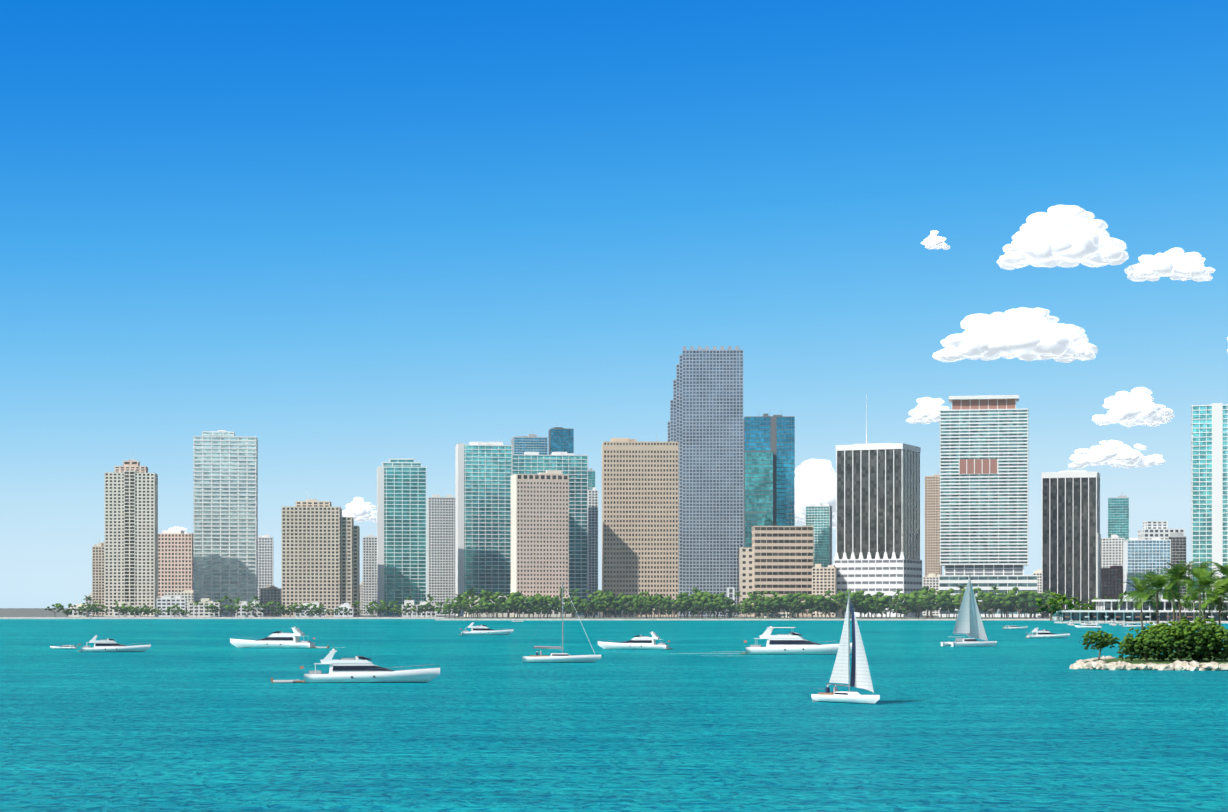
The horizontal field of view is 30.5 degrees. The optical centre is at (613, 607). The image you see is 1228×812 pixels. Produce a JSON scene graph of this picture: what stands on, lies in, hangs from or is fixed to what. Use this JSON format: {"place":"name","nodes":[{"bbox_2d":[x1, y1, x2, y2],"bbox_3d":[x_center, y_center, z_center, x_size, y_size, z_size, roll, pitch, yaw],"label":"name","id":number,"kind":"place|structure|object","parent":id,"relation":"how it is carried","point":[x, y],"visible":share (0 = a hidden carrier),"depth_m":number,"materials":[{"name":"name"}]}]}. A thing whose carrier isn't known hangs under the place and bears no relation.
{"place":"outdoors","nodes":[
{"label":"outdoors","id":0,"kind":"place"},
{"bbox_2d":[68,595,88,616],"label":"house","id":1,"kind":"structure","parent":0,"point":[73,614],"depth_m":2254.78,"materials":[{"name":"white"}]},
{"bbox_2d":[85,593,91,614],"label":"building","id":2,"kind":"structure","parent":0,"point":[89,602],"depth_m":2836.88,"materials":[{"name":"white concrete"}]},
{"bbox_2d":[92,535,103,615],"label":"building","id":3,"kind":"structure","parent":0,"point":[97,573],"depth_m":2565.93,"materials":[{"name":"beige concrete"}]},
{"bbox_2d":[104,459,157,616],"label":"building","id":4,"kind":"structure","parent":0,"point":[131,527],"depth_m":2363.41,"materials":[{"name":"beige concrete"}]},
{"bbox_2d":[158,530,193,597],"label":"building","id":5,"kind":"structure","parent":0,"point":[175,558],"depth_m":2613.61,"materials":[{"name":"beige concrete"}]},
{"bbox_2d":[168,527,187,532],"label":"cloud","id":6,"kind":"structure","parent":0,"point":[180,528],"depth_m":9047.39,"materials":[{"name":"white"}]},
{"bbox_2d":[164,585,193,615],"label":"building","id":7,"kind":"structure","parent":0,"point":[188,595],"depth_m":2512.13,"materials":[{"name":"white concrete"}]},
{"bbox_2d":[193,430,257,615],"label":"building","id":8,"kind":"structure","parent":0,"point":[225,510],"depth_m":2461.32,"materials":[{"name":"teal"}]},
{"bbox_2d":[258,534,272,601],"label":"building","id":9,"kind":"structure","parent":0,"point":[265,561],"depth_m":2711.22,"materials":[{"name":"white concrete"}]},
{"bbox_2d":[260,586,281,615],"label":"building","id":10,"kind":"structure","parent":0,"point":[271,593],"depth_m":2549.04,"materials":[{"name":"white concrete"}]},
{"bbox_2d":[282,492,359,616],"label":"building","id":11,"kind":"structure","parent":0,"point":[320,552],"depth_m":2307.30,"materials":[{"name":"beige concrete"}]},
{"bbox_2d":[342,497,376,522],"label":"cloud","id":12,"kind":"structure","parent":0,"point":[358,509],"depth_m":9006.91,"materials":[{"name":"white"}]},
{"bbox_2d":[360,574,362,614],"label":"building","id":13,"kind":"structure","parent":0,"point":[361,596],"depth_m":2866.65,"materials":[{"name":"white concrete"}]},
{"bbox_2d":[363,534,376,614],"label":"building","id":14,"kind":"structure","parent":0,"point":[369,567],"depth_m":2757.31,"materials":[{"name":"white concrete"}]},
{"bbox_2d":[377,458,426,615],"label":"building","id":15,"kind":"structure","parent":0,"point":[401,529],"depth_m":2404.96,"materials":[{"name":"teal glass"}]},
{"bbox_2d":[427,494,454,614],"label":"building","id":16,"kind":"structure","parent":0,"point":[440,549],"depth_m":2754.53,"materials":[{"name":"white"}]},
{"bbox_2d":[455,442,511,615],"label":"building","id":17,"kind":"structure","parent":0,"point":[483,472],"depth_m":2502.65,"materials":[{"name":"teal glass"}]},
{"bbox_2d":[511,434,547,454],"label":"building","id":18,"kind":"structure","parent":0,"point":[522,444],"depth_m":3002.28,"materials":[{"name":"blue glass"}]},
{"bbox_2d":[512,452,587,615],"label":"building","id":19,"kind":"structure","parent":0,"point":[574,467],"depth_m":2576.77,"materials":[{"name":"teal glass"}]},
{"bbox_2d":[549,427,573,454],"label":"building","id":20,"kind":"structure","parent":0,"point":[561,439],"depth_m":3050.76,"materials":[{"name":"blue glass"}]},
{"bbox_2d":[588,468,594,489],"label":"building","id":21,"kind":"structure","parent":0,"point":[591,478],"depth_m":2799.35,"materials":[{"name":"teal glass"}]},
{"bbox_2d":[588,487,597,615],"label":"building","id":22,"kind":"structure","parent":0,"point":[592,540],"depth_m":2648.86,"materials":[{"name":"white"}]},
{"bbox_2d":[0,619,1227,811],"bbox_3d":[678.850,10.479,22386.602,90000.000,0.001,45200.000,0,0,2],"label":"water","id":23,"kind":"structure","parent":0,"point":[192,715],"depth_m":204.12,"materials":[{"name":"teal liquid"}]},
{"bbox_2d":[50,645,76,648],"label":"boat","id":24,"kind":"object","parent":23,"relation":"on","point":[64,647],"visible":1,"depth_m":573.60,"materials":[{"name":"white plastic"}]},
{"bbox_2d":[77,631,150,651],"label":"yacht","id":25,"kind":"object","parent":23,"relation":"on","point":[106,645],"visible":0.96,"depth_m":533.00,"materials":[{"name":"white plastic"}]},
{"bbox_2d":[230,626,328,647],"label":"yacht","id":26,"kind":"object","parent":23,"relation":"on","point":[278,639],"visible":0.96,"depth_m":584.84,"materials":[{"name":"white plastic"}]},
{"bbox_2d":[271,642,439,682],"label":"yacht","id":27,"kind":"object","parent":23,"relation":"on","point":[362,669],"visible":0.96,"depth_m":313.72,"materials":[{"name":"white plastic"}]},
{"bbox_2d":[458,620,512,634],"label":"yacht","id":28,"kind":"object","parent":23,"relation":"on","point":[481,630],"visible":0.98,"depth_m":866.63,"materials":[{"name":"white"}]},
{"bbox_2d":[523,581,600,662],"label":"sailboat","id":29,"kind":"object","parent":23,"relation":"on","point":[562,657],"visible":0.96,"depth_m":431.11,"materials":[{"name":"fiberglass"},{"name":"aluminum"},{"name":"sailcloth"}]},
{"bbox_2d":[598,631,672,649],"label":"yacht","id":30,"kind":"object","parent":23,"relation":"on","point":[641,642],"visible":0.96,"depth_m":568.03,"materials":[{"name":"white plastic"}]},
{"bbox_2d":[740,621,851,654],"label":"yacht","id":31,"kind":"object","parent":23,"relation":"on","point":[792,643],"visible":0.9,"depth_m":504.50,"materials":[{"name":"white plastic"}]},
{"bbox_2d":[811,591,879,703],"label":"sailboat","id":32,"kind":"object","parent":23,"relation":"on","point":[860,675],"visible":0.96,"depth_m":248.42,"materials":[{"name":"fiberglass"},{"name":"sailcloth"},{"name":"aluminum"}]},
{"bbox_2d":[941,575,996,646],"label":"sailboat","id":33,"kind":"object","parent":23,"relation":"on","point":[969,622],"visible":0.85,"depth_m":612.28,"materials":[{"name":"white fabric"}]},
{"bbox_2d":[1003,626,1027,628],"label":"boat","id":34,"kind":"object","parent":23,"relation":"on","point":[1015,627],"visible":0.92,"depth_m":1108.40,"materials":[{"name":"white"}]},
{"bbox_2d":[1024,627,1069,637],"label":"yacht","id":35,"kind":"object","parent":23,"relation":"on","point":[1044,633],"visible":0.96,"depth_m":774.08,"materials":[{"name":"white"}]},
{"bbox_2d":[1075,621,1100,627],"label":"yacht","id":36,"kind":"object","parent":23,"relation":"on","point":[1091,625],"visible":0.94,"depth_m":1162.70,"materials":[{"name":"white"}]},
{"bbox_2d":[1109,620,1116,625],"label":"yacht","id":37,"kind":"object","parent":23,"relation":"on","point":[1112,623],"visible":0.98,"depth_m":1325.38,"materials":[{"name":"white"}]},
{"bbox_2d":[1122,624,1144,626],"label":"boat","id":38,"kind":"object","parent":23,"relation":"on","point":[1133,625],"visible":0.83,"depth_m":1223.57,"materials":[{"name":"white"}]},
{"bbox_2d":[1054,620,1227,622],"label":"bayside quay","id":39,"kind":"object","parent":23,"relation":"in","point":[1104,621],"visible":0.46,"depth_m":1517.77,"materials":[{"name":"grey concrete"}]},
{"bbox_2d":[0,608,1227,621],"bbox_3d":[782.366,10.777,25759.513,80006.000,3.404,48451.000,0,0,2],"label":"ground","id":40,"kind":"structure","parent":0,"point":[23,613],"depth_m":2144.47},
{"bbox_2d":[114,594,140,616],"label":"building","id":41,"kind":"structure","parent":40,"relation":"on","point":[128,614],"depth_m":2243.13,"materials":[{"name":"white concrete"}]},
{"bbox_2d":[157,593,185,616],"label":"building","id":42,"kind":"structure","parent":40,"relation":"on","point":[164,603],"depth_m":2241.45,"materials":[{"name":"white concrete"}]},
{"bbox_2d":[188,598,219,616],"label":"building","id":43,"kind":"structure","parent":40,"relation":"on","point":[201,610],"depth_m":2225.22,"materials":[{"name":"white concrete"}]},
{"bbox_2d":[235,601,262,616],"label":"house","id":44,"kind":"structure","parent":40,"relation":"on","point":[242,612],"depth_m":2229.21,"materials":[{"name":"white"}]},
{"bbox_2d":[295,602,325,616],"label":"house","id":45,"kind":"structure","parent":40,"relation":"on","point":[302,613],"depth_m":2232.30,"materials":[{"name":"white"}]},
{"bbox_2d":[334,603,352,616],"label":"house","id":46,"kind":"structure","parent":40,"relation":"on","point":[346,605],"depth_m":2218.50,"materials":[{"name":"white"}]},
{"bbox_2d":[402,594,435,616],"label":"building","id":47,"kind":"structure","parent":40,"relation":"on","point":[427,614],"depth_m":2219.33,"materials":[{"name":"white concrete"}]},
{"bbox_2d":[464,470,571,616],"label":"high-rise building","id":48,"kind":"structure","parent":40,"relation":"on","point":[539,533],"depth_m":2250.39,"materials":[{"name":"beige concrete"}]},
{"bbox_2d":[44,584,1074,620],"bbox_3d":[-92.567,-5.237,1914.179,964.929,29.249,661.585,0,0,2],"label":"shoreline trees","id":49,"kind":"object","parent":40,"relation":"on","point":[1030,602],"depth_m":1946.47,"materials":[{"name":"green plant"}]},
{"bbox_2d":[602,438,678,616],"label":"skyscraper","id":50,"kind":"structure","parent":40,"relation":"on","point":[640,516],"depth_m":2312.00,"materials":[{"name":"beige concrete"}]},
{"bbox_2d":[665,346,742,615],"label":"building","id":51,"kind":"structure","parent":40,"relation":"on","point":[705,426],"depth_m":2586.66,"materials":[{"name":"stone"}]},
{"bbox_2d":[727,587,734,617],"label":"building","id":52,"kind":"structure","parent":40,"relation":"on","point":[730,592],"depth_m":1991.56,"materials":[{"name":"white concrete"}]},
{"bbox_2d":[757,604,795,617],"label":"building","id":53,"kind":"structure","parent":40,"relation":"on","point":[781,615],"depth_m":2033.40,"materials":[{"name":"white"}]},
{"bbox_2d":[812,564,836,616],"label":"building","id":54,"kind":"structure","parent":40,"relation":"on","point":[824,580],"depth_m":2291.85,"materials":[{"name":"beige concrete"}]},
{"bbox_2d":[834,403,921,616],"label":"skyscraper","id":55,"kind":"structure","parent":40,"relation":"on","point":[877,517],"depth_m":2293.14,"materials":[{"name":"white concrete"}]},
{"bbox_2d":[939,395,1037,616],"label":"skyscraper","id":56,"kind":"structure","parent":40,"relation":"on","point":[984,490],"depth_m":2186.74,"materials":[{"name":"white concrete"}]},
{"bbox_2d":[1041,456,1100,615],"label":"skyscraper","id":57,"kind":"structure","parent":40,"relation":"on","point":[1071,549],"depth_m":2384.20,"materials":[{"name":"black"}]},
{"bbox_2d":[1046,591,1227,620],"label":"trees","id":58,"kind":"object","parent":40,"relation":"on","point":[1062,598],"visible":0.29,"depth_m":1648.78,"materials":[{"name":"green plant"}]},
{"bbox_2d":[1052,595,1227,620],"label":"waterfront building","id":59,"kind":"structure","parent":40,"relation":"on","point":[1106,610],"depth_m":1587.06,"materials":[{"name":"white concrete"}]},
{"bbox_2d":[1186,563,1191,593],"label":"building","id":60,"kind":"structure","parent":40,"relation":"on","point":[1188,574],"depth_m":2756.19,"materials":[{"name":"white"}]},
{"bbox_2d":[1191,403,1227,600],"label":"skyscraper","id":61,"kind":"structure","parent":40,"relation":"on","point":[1209,477],"depth_m":2330.74,"materials":[{"name":"white"}]},
{"bbox_2d":[0,0,1227,607],"label":"sky","id":62,"kind":"structure","parent":0,"point":[347,238],"materials":[{"name":"blue"}]},
{"bbox_2d":[743,411,794,547],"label":"skyscraper","id":63,"kind":"structure","parent":0,"point":[768,470],"depth_m":2891.35,"materials":[{"name":"blue glass"}]},
{"bbox_2d":[738,526,813,616],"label":"brown building","id":64,"kind":"structure","parent":0,"point":[778,559],"depth_m":2342.61,"materials":[{"name":"brown concrete"}]},
{"bbox_2d":[795,458,835,528],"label":"cloud","id":65,"kind":"structure","parent":0,"point":[815,481],"depth_m":8893.84,"materials":[{"name":"white"}]},
{"bbox_2d":[805,503,831,567],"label":"building","id":66,"kind":"structure","parent":0,"point":[818,516],"depth_m":2790.16,"materials":[{"name":"teal glass"}]},
{"bbox_2d":[906,397,949,423],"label":"cloud","id":67,"kind":"structure","parent":0,"point":[926,410],"depth_m":8935.20,"materials":[{"name":"white"}]},
{"bbox_2d":[923,574,939,614],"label":"building","id":68,"kind":"structure","parent":0,"point":[930,581],"depth_m":2686.94,"materials":[{"name":"white concrete"}]},
{"bbox_2d":[925,471,941,576],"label":"building","id":69,"kind":"structure","parent":0,"point":[932,525],"depth_m":2885.69,"materials":[{"name":"beige concrete"}]},
{"bbox_2d":[921,230,949,249],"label":"cloud","id":70,"kind":"structure","parent":0,"point":[932,240],"depth_m":8945.86,"materials":[{"name":"white"}]},
{"bbox_2d":[932,307,1097,362],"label":"cloud","id":71,"kind":"structure","parent":0,"point":[1029,334],"depth_m":8889.60,"materials":[{"name":"white"}]},
{"bbox_2d":[1033,569,1041,614],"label":"building","id":72,"kind":"structure","parent":0,"point":[1038,572],"depth_m":2722.51,"materials":[{"name":"white concrete"}]},
{"bbox_2d":[996,205,1128,269],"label":"cloud","id":73,"kind":"structure","parent":0,"point":[1066,236],"depth_m":8888.54,"materials":[{"name":"white"}]},
{"bbox_2d":[1101,563,1122,598],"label":"building","id":74,"kind":"structure","parent":0,"point":[1111,578],"depth_m":2431.59,"materials":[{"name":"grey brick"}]},
{"bbox_2d":[1101,535,1124,567],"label":"building","id":75,"kind":"structure","parent":0,"point":[1112,551],"depth_m":2679.41,"materials":[{"name":"white concrete"}]},
{"bbox_2d":[1069,440,1165,468],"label":"cloud","id":76,"kind":"structure","parent":0,"point":[1114,453],"depth_m":8906.48,"materials":[{"name":"white"}]},
{"bbox_2d":[1108,492,1128,539],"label":"building","id":77,"kind":"structure","parent":0,"point":[1118,516],"depth_m":2928.34,"materials":[{"name":"teal glass"}]},
{"bbox_2d":[1092,387,1174,427],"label":"cloud","id":78,"kind":"structure","parent":0,"point":[1136,406],"depth_m":8898.17,"materials":[{"name":"white"}]},
{"bbox_2d":[1123,533,1170,596],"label":"building","id":79,"kind":"structure","parent":0,"point":[1141,555],"depth_m":2331.88,"materials":[{"name":"blue"}]},
{"bbox_2d":[1069,655,1227,670],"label":"rocky shoreline","id":80,"kind":"structure","parent":0,"point":[1114,663],"depth_m":380.42,"materials":[{"name":"white stone"}]},
{"bbox_2d":[1079,616,1227,661],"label":"island bush","id":81,"kind":"object","parent":80,"relation":"on","point":[1166,641],"visible":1,"depth_m":395.51,"materials":[{"name":"green plant"}]},
{"bbox_2d":[1115,558,1227,649],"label":"palm trees","id":82,"kind":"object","parent":80,"relation":"on","point":[1201,572],"depth_m":455.26,"materials":[{"name":"green plant"}]},
{"bbox_2d":[1138,521,1184,538],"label":"building","id":83,"kind":"structure","parent":0,"point":[1155,529],"depth_m":2777.88,"materials":[{"name":"white concrete"}]},
{"bbox_2d":[1124,247,1214,281],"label":"cloud","id":84,"kind":"structure","parent":0,"point":[1177,263],"depth_m":8895.25,"materials":[{"name":"white"}]},
{"bbox_2d":[1168,532,1185,609],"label":"building","id":85,"kind":"structure","parent":0,"point":[1178,547],"depth_m":2578.23,"materials":[{"name":"grey concrete"}]}
]}

